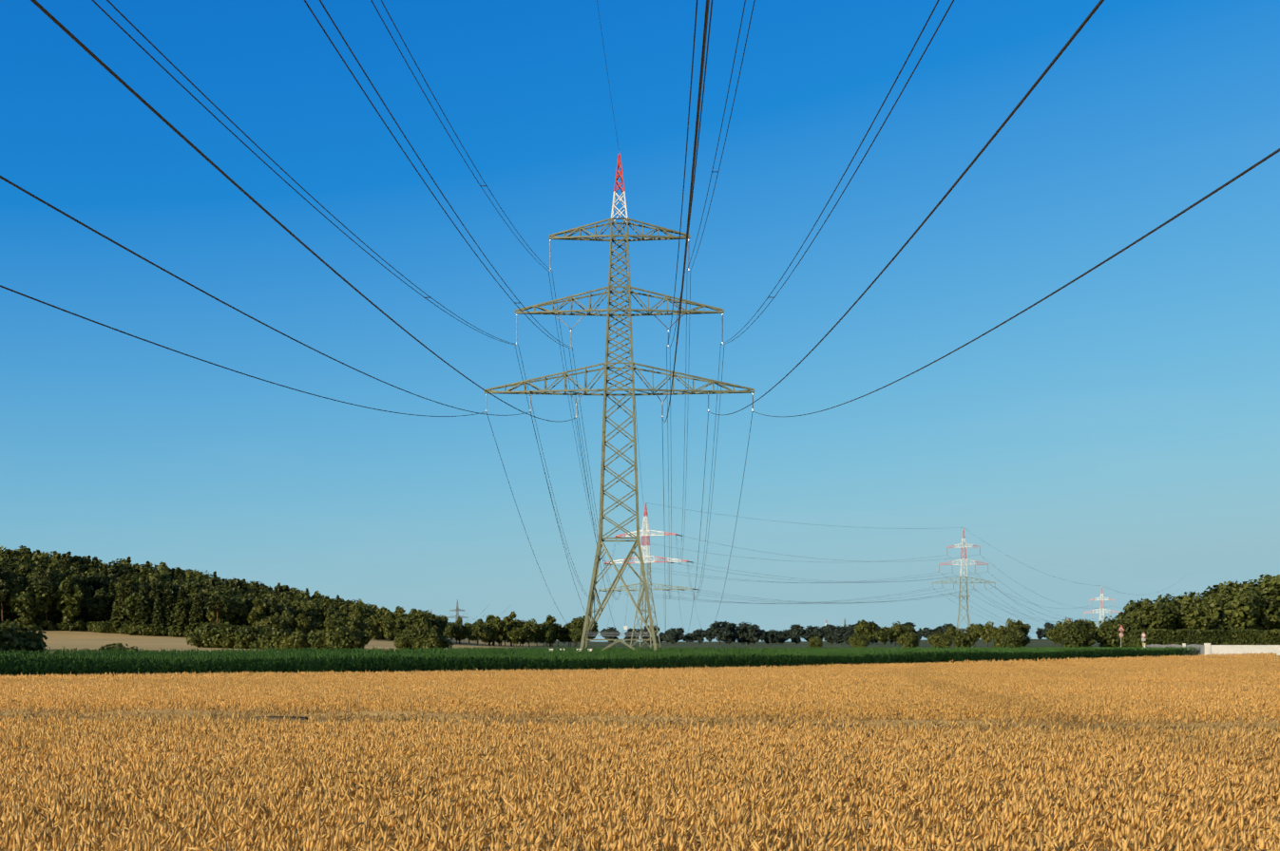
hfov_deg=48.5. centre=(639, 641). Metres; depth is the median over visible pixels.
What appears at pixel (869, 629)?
oak tree
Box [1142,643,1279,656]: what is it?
wall
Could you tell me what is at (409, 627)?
oak tree
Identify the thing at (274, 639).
bush
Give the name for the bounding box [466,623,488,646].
oak tree
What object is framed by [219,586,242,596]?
oak tree
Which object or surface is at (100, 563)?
oak tree
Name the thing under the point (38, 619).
spruce tree
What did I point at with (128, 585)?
spruce tree
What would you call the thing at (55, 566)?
tall tree
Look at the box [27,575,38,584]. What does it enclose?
pine tree
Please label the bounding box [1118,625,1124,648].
road works sign
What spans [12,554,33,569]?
tall tree
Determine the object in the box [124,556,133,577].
spruce tree
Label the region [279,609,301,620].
oak tree
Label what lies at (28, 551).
spruce tree
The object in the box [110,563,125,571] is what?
tall tree
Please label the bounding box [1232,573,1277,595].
tree
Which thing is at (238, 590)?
tall tree
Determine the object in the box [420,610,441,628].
oak tree
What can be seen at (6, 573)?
pine tree
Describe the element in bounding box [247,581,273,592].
oak tree
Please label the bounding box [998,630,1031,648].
bush
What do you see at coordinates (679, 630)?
tree
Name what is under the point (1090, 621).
oak tree
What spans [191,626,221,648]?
bush
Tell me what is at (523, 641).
tall tree
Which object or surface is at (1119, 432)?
sky
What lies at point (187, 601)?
tall tree
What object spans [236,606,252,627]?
tall tree
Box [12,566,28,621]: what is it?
spruce tree
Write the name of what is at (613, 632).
tree
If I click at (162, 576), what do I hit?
oak tree
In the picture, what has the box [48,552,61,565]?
tall tree
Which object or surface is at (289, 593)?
pine tree
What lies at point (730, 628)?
tree
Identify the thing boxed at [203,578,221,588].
pine tree
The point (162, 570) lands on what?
oak tree
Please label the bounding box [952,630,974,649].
bush
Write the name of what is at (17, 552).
pine tree
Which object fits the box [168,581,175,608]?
spruce tree
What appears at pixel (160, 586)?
pine tree
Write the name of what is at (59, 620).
spruce tree
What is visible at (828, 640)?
tree
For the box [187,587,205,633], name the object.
spruce tree
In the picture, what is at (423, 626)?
oak tree
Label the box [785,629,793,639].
tree
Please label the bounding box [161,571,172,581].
tall tree
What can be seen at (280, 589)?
pine tree
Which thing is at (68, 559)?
tall tree
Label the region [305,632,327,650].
bush
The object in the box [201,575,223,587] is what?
oak tree
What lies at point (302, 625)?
tall tree
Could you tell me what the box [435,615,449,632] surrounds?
oak tree
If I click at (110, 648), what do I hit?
bush
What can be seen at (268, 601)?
pine tree
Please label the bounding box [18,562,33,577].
tall tree
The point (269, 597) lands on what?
oak tree
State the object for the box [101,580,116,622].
spruce tree
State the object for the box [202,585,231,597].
oak tree
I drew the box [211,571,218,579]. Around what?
spruce tree
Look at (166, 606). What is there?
spruce tree
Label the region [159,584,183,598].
pine tree
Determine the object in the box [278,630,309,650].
bush
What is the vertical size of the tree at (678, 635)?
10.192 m
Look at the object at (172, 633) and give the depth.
669.15 m
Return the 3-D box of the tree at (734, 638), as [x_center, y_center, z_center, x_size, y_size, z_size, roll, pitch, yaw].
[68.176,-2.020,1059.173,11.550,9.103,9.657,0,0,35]
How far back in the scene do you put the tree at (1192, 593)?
248.85 m
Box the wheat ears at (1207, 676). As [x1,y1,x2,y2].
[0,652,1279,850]
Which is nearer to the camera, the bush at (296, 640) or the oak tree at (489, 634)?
the bush at (296, 640)
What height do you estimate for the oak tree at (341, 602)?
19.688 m
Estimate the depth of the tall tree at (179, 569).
895.52 m
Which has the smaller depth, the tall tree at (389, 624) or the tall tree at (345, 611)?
the tall tree at (389, 624)
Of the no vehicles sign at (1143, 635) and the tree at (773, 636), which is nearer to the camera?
the no vehicles sign at (1143, 635)
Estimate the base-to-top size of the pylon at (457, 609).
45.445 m
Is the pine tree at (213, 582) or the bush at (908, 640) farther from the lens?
the pine tree at (213, 582)
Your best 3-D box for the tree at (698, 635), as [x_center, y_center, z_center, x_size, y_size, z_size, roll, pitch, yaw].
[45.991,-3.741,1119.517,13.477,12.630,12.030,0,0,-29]
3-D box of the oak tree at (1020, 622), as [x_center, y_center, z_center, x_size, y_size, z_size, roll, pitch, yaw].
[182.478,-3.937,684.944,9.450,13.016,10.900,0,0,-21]
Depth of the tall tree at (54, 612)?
700.52 m
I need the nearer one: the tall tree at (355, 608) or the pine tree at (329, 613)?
the tall tree at (355, 608)
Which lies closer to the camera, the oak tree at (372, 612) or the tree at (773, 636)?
the oak tree at (372, 612)
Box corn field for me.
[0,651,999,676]
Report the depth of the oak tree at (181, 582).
729.67 m
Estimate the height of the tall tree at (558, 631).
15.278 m
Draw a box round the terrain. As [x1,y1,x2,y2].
[9,611,1100,653]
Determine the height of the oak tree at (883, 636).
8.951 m
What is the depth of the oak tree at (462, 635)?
691.54 m
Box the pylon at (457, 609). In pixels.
[447,599,468,622]
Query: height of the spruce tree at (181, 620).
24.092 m
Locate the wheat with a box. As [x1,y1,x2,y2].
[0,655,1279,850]
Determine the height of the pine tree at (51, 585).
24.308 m
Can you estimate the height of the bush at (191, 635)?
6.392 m
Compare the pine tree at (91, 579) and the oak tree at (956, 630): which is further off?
the pine tree at (91, 579)
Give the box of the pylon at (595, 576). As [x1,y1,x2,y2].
[483,152,754,652]
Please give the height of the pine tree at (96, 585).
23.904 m
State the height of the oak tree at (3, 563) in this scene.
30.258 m
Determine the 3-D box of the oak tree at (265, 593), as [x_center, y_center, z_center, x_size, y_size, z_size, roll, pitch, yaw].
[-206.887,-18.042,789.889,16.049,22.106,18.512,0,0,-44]
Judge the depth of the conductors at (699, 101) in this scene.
49.09 m
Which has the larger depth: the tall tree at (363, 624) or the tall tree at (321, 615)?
the tall tree at (321, 615)
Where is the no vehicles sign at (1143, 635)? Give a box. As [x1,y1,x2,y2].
[1141,632,1146,646]
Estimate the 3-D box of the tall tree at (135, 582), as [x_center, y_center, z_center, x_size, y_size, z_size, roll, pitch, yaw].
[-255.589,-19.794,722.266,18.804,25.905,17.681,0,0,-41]
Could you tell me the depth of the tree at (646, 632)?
1045.71 m
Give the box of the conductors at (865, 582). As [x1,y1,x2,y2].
[601,502,1187,634]
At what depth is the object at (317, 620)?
687.24 m
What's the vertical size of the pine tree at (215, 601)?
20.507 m
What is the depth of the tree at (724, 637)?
1048.02 m
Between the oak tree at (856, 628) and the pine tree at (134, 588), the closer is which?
the oak tree at (856, 628)
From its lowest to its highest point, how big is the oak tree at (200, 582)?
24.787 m
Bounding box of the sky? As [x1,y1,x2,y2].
[0,0,1279,642]
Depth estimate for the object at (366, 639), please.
327.94 m
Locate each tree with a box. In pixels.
[0,546,14,557]
[0,557,9,568]
[0,561,31,575]
[0,566,18,611]
[0,570,18,596]
[0,572,10,623]
[0,574,28,620]
[0,579,9,622]
[4,581,38,618]
[5,550,13,567]
[9,549,22,557]
[10,548,34,561]
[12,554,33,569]
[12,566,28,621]
[13,578,54,630]
[17,545,35,558]
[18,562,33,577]
[25,548,32,557]
[25,568,43,585]
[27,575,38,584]
[28,569,59,592]
[28,579,45,629]
[32,552,69,572]
[36,556,46,571]
[37,569,55,627]
[38,580,59,620]
[40,551,56,559]
[44,558,62,574]
[47,561,60,574]
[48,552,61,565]
[48,578,60,622]
[53,577,83,631]
[53,610,62,623]
[54,570,70,614]
[58,554,68,573]
[58,554,72,569]
[59,564,75,619]
[68,564,91,573]
[70,555,92,566]
[70,568,110,596]
[73,561,81,576]
[73,573,101,592]
[75,573,95,623]
[79,588,110,622]
[90,557,98,573]
[91,558,108,566]
[91,582,101,597]
[95,575,109,622]
[100,565,109,576]
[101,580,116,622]
[106,568,129,580]
[108,560,137,574]
[109,575,129,632]
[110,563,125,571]
[112,558,127,568]
[112,562,118,571]
[113,579,131,595]
[120,592,138,620]
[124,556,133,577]
[124,573,133,621]
[127,585,151,596]
[129,577,152,636]
[131,564,152,574]
[131,567,171,582]
[131,576,139,586]
[138,575,152,588]
[145,561,151,573]
[146,573,170,583]
[147,580,174,606]
[148,581,157,611]
[148,592,165,636]
[156,566,169,573]
[157,561,171,572]
[158,583,174,636]
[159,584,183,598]
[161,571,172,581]
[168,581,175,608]
[169,598,187,625]
[170,568,174,577]
[170,587,190,637]
[171,571,179,584]
[172,579,188,596]
[174,567,186,576]
[176,584,202,597]
[177,569,206,584]
[177,573,184,584]
[184,576,215,587]
[184,598,192,624]
[185,569,196,580]
[185,581,203,597]
[185,597,210,623]
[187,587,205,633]
[188,589,210,609]
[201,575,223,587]
[201,589,223,593]
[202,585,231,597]
[202,589,220,598]
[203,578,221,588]
[203,595,229,626]
[205,591,229,626]
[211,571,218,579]
[218,576,236,583]
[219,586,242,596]
[221,595,248,626]
[226,579,242,589]
[230,586,246,596]
[234,592,255,626]
[236,598,253,625]
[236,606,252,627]
[241,578,247,591]
[244,588,267,595]
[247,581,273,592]
[247,596,267,627]
[252,582,260,597]
[261,598,280,616]
[262,589,282,600]
[262,608,281,619]
[263,586,277,593]
[265,593,277,599]
[267,598,278,617]
[272,611,280,621]
[273,585,289,592]
[275,598,287,605]
[275,603,285,612]
[277,592,299,601]
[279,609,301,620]
[279,611,297,622]
[280,592,292,597]
[280,607,295,614]
[286,594,293,607]
[286,614,298,631]
[288,588,296,597]
[288,601,316,620]
[291,595,303,602]
[295,613,308,634]
[295,613,313,630]
[297,607,308,619]
[298,591,313,599]
[299,598,308,606]
[302,601,317,617]
[309,591,321,600]
[314,601,328,621]
[315,594,333,604]
[323,613,337,629]
[324,619,342,629]
[326,611,338,617]
[331,598,343,606]
[334,601,339,612]
[339,605,352,617]
[346,614,364,630]
[348,603,365,618]
[353,598,364,606]
[353,607,376,619]
[360,618,367,632]
[361,611,370,618]
[370,610,384,640]
[371,604,379,611]
[380,610,395,622]
[381,611,397,641]
[393,606,401,615]
[393,618,405,636]
[394,607,405,622]
[399,609,417,628]
[401,624,417,631]
[403,610,432,629]
[417,620,438,631]
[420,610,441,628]
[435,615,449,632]
[440,615,449,623]
[442,622,460,640]
[453,621,470,644]
[457,616,466,644]
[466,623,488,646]
[470,618,486,641]
[477,624,493,645]
[482,615,508,646]
[485,614,492,646]
[495,631,506,646]
[502,611,522,647]
[506,626,528,647]
[518,618,542,647]
[519,622,526,647]
[534,624,543,644]
[536,623,555,647]
[540,628,554,646]
[541,614,557,647]
[545,616,562,647]
[554,624,565,647]
[558,624,573,647]
[566,615,598,641]
[568,627,582,646]
[599,627,616,644]
[604,628,619,642]
[625,629,639,635]
[626,630,639,644]
[638,629,648,645]
[641,629,657,645]
[661,631,673,645]
[666,628,684,643]
[666,630,683,645]
[668,633,677,645]
[682,634,691,643]
[689,629,706,644]
[703,628,715,643]
[708,621,729,645]
[717,630,733,643]
[721,624,736,645]
[727,633,736,644]
[733,628,742,644]
[737,621,761,645]
[742,630,751,645]
[745,627,764,643]
[760,630,766,642]
[764,636,770,644]
[766,630,780,645]
[771,630,783,644]
[777,634,784,643]
[780,630,788,641]
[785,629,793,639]
[789,624,806,638]
[789,634,801,644]
[804,628,826,641]
[806,626,823,637]
[808,636,822,649]
[820,624,834,638]
[823,625,840,644]
[823,635,834,644]
[826,629,841,641]
[832,631,846,645]
[836,624,850,644]
[842,635,852,645]
[845,622,859,636]
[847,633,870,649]
[854,619,874,635]
[855,620,877,642]
[874,627,894,644]
[883,621,899,646]
[892,624,910,647]
[895,625,917,634]
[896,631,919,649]
[900,622,916,627]
[917,628,921,639]
[919,628,935,638]
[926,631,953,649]
[933,626,943,634]
[941,623,955,632]
[942,627,956,641]
[946,626,959,647]
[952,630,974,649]
[963,623,983,647]
[978,621,997,647]
[989,626,1015,648]
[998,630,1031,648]
[999,621,1020,633]
[1005,618,1029,632]
[1016,619,1028,634]
[1035,628,1045,639]
[1043,622,1053,630]
[1043,626,1051,635]
[1046,626,1065,647]
[1054,617,1072,628]
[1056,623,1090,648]
[1061,619,1095,648]
[1067,619,1097,630]
[1091,614,1144,648]
[1118,593,1180,618]
[1121,599,1180,630]
[1164,592,1211,608]
[1175,598,1225,630]
[1182,592,1214,601]
[1199,580,1241,599]
[1202,586,1279,630]
[1203,581,1254,606]
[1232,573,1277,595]
[1255,575,1279,630]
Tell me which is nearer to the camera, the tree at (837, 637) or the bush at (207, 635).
the bush at (207, 635)
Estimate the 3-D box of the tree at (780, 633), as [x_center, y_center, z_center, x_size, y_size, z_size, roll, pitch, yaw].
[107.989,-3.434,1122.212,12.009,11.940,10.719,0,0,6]
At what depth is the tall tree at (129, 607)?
674.46 m
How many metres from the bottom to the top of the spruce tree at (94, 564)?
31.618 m
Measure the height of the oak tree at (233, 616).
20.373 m
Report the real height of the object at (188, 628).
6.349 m
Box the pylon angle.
[598,502,699,648]
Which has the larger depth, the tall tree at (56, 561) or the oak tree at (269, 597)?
the tall tree at (56, 561)
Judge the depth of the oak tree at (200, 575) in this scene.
805.49 m
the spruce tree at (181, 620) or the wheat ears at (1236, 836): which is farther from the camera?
the spruce tree at (181, 620)
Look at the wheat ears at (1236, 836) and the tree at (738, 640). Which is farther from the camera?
the tree at (738, 640)
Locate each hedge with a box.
[1127,629,1279,649]
[1139,632,1279,645]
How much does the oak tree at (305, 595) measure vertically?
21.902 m
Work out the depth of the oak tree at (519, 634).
689.62 m
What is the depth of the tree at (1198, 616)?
216.58 m
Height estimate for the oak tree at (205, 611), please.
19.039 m
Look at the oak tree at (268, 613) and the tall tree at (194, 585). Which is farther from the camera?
the tall tree at (194, 585)
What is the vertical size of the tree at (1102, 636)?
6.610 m
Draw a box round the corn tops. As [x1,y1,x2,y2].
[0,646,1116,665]
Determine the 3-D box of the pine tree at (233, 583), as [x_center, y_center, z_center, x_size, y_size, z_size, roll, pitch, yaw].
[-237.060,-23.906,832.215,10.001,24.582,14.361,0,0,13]
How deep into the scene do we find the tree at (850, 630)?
1057.80 m
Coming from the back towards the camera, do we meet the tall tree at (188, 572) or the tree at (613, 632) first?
the tree at (613, 632)
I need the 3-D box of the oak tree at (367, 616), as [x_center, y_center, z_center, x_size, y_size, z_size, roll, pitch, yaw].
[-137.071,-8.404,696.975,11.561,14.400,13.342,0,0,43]
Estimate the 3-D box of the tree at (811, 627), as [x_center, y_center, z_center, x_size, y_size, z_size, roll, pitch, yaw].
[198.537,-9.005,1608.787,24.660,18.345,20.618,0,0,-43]
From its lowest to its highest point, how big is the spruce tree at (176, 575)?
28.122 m
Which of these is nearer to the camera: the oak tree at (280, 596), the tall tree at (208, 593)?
the tall tree at (208, 593)
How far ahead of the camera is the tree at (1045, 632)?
1670.46 m
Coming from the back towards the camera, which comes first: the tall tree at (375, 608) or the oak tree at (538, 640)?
the tall tree at (375, 608)
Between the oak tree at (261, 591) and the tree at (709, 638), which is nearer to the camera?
the oak tree at (261, 591)
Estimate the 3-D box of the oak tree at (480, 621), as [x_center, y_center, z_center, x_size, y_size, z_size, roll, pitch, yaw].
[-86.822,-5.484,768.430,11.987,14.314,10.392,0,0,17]
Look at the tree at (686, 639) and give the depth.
1564.66 m
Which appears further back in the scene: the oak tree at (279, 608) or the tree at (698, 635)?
the tree at (698, 635)
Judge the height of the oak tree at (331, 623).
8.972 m
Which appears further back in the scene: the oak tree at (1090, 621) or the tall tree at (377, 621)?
the tall tree at (377, 621)
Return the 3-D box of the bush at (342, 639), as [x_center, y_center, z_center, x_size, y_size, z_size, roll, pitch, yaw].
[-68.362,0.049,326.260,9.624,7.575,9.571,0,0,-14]
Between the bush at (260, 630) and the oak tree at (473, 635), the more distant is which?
the oak tree at (473, 635)
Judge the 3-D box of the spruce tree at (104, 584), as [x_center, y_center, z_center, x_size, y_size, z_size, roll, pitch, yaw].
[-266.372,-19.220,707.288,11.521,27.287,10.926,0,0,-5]
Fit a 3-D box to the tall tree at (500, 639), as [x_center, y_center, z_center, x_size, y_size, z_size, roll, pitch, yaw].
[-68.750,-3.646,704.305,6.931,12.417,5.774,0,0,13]
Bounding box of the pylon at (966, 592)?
[931,529,995,631]
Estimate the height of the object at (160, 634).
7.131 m
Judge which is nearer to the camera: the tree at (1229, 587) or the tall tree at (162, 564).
the tree at (1229, 587)
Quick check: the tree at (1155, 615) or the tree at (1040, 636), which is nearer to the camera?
the tree at (1155, 615)
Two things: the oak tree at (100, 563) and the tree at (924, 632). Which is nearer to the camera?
the oak tree at (100, 563)
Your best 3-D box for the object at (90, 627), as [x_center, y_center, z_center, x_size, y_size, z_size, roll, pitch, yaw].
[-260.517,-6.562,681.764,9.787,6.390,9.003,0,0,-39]
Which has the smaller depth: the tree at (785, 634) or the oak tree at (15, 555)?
the oak tree at (15, 555)
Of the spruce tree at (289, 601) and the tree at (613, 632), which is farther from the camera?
the tree at (613, 632)
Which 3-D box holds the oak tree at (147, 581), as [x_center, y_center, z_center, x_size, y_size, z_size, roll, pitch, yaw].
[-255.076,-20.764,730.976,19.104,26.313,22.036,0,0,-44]
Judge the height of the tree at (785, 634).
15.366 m
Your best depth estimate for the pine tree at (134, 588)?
683.72 m
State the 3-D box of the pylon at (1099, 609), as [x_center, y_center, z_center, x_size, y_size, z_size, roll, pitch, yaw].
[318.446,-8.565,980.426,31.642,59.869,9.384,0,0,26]
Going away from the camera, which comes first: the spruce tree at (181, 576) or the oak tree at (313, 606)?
the oak tree at (313, 606)
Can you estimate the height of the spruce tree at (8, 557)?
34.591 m
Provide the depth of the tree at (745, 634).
1063.00 m
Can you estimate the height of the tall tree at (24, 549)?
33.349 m
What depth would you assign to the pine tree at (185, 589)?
726.33 m
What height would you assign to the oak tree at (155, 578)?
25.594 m
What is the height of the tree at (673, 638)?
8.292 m
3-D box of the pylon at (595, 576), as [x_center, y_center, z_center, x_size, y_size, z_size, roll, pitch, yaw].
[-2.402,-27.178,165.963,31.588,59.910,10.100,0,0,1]
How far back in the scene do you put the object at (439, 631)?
685.56 m
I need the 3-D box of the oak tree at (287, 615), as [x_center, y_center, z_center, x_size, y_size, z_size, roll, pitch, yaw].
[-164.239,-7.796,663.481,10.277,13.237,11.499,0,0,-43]
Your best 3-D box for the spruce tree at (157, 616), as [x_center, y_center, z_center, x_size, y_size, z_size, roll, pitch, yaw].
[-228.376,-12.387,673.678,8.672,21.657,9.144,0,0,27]
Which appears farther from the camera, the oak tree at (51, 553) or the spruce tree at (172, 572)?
the oak tree at (51, 553)
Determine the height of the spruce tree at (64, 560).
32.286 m
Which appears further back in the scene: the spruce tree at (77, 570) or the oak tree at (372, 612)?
the spruce tree at (77, 570)
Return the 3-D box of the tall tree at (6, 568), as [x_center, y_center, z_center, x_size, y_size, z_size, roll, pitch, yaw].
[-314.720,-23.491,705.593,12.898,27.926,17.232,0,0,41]
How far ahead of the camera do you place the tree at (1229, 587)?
232.18 m
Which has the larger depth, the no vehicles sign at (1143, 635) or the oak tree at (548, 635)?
the oak tree at (548, 635)
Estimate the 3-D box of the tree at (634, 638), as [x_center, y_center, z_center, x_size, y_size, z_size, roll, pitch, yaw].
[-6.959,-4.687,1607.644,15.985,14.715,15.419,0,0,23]
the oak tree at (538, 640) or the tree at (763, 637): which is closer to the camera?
the oak tree at (538, 640)
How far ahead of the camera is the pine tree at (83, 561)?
815.99 m
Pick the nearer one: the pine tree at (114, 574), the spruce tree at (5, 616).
the spruce tree at (5, 616)
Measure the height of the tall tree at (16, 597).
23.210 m
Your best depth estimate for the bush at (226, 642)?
344.21 m
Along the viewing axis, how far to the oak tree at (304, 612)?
687.16 m
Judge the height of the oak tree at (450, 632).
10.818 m
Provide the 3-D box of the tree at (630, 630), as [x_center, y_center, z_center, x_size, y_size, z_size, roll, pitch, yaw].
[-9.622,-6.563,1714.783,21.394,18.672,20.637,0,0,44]
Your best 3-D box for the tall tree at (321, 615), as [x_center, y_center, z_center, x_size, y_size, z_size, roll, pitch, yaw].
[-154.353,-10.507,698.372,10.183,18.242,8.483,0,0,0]
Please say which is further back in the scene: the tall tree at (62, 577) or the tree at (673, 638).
the tree at (673, 638)
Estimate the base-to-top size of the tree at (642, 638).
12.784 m
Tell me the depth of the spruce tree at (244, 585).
827.82 m
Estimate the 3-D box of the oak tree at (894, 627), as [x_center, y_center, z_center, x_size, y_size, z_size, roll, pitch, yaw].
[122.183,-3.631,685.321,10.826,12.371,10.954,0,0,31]
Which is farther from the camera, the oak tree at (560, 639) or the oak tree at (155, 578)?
the oak tree at (155, 578)
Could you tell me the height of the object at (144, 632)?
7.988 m
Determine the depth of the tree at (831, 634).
1110.08 m
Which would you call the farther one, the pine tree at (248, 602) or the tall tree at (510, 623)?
the tall tree at (510, 623)
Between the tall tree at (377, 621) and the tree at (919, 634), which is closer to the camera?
the tall tree at (377, 621)
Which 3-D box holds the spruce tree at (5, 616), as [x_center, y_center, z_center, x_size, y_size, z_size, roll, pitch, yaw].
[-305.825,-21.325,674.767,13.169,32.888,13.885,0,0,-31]
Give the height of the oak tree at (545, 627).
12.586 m
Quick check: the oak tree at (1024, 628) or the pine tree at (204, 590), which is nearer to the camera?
the oak tree at (1024, 628)
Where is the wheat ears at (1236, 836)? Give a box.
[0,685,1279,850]
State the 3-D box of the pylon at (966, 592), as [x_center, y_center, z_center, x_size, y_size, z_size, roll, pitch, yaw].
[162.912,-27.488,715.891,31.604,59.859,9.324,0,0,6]
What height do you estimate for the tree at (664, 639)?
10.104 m
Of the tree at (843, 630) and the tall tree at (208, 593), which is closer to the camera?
the tall tree at (208, 593)
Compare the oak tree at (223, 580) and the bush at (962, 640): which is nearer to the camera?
the bush at (962, 640)
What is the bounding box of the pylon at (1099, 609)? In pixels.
[1083,585,1120,645]
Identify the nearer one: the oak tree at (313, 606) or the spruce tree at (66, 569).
the oak tree at (313, 606)
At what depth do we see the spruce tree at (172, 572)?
831.49 m
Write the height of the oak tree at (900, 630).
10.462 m
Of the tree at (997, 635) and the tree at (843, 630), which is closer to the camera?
the tree at (997, 635)
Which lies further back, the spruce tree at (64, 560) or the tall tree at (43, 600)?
the spruce tree at (64, 560)
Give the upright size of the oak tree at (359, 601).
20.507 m
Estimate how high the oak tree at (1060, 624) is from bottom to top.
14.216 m
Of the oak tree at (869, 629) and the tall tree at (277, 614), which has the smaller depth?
the tall tree at (277, 614)
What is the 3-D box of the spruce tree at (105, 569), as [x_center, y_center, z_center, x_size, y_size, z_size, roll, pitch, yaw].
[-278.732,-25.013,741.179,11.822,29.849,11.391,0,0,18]
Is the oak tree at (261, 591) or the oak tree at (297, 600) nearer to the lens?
the oak tree at (297, 600)
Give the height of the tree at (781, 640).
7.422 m
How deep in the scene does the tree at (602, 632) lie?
1710.27 m
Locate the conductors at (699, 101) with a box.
[0,0,1279,633]
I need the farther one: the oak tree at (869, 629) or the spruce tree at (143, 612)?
the spruce tree at (143, 612)
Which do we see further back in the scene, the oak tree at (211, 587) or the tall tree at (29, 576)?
the oak tree at (211, 587)
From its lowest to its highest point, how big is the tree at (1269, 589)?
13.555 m
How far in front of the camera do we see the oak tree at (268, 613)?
687.46 m

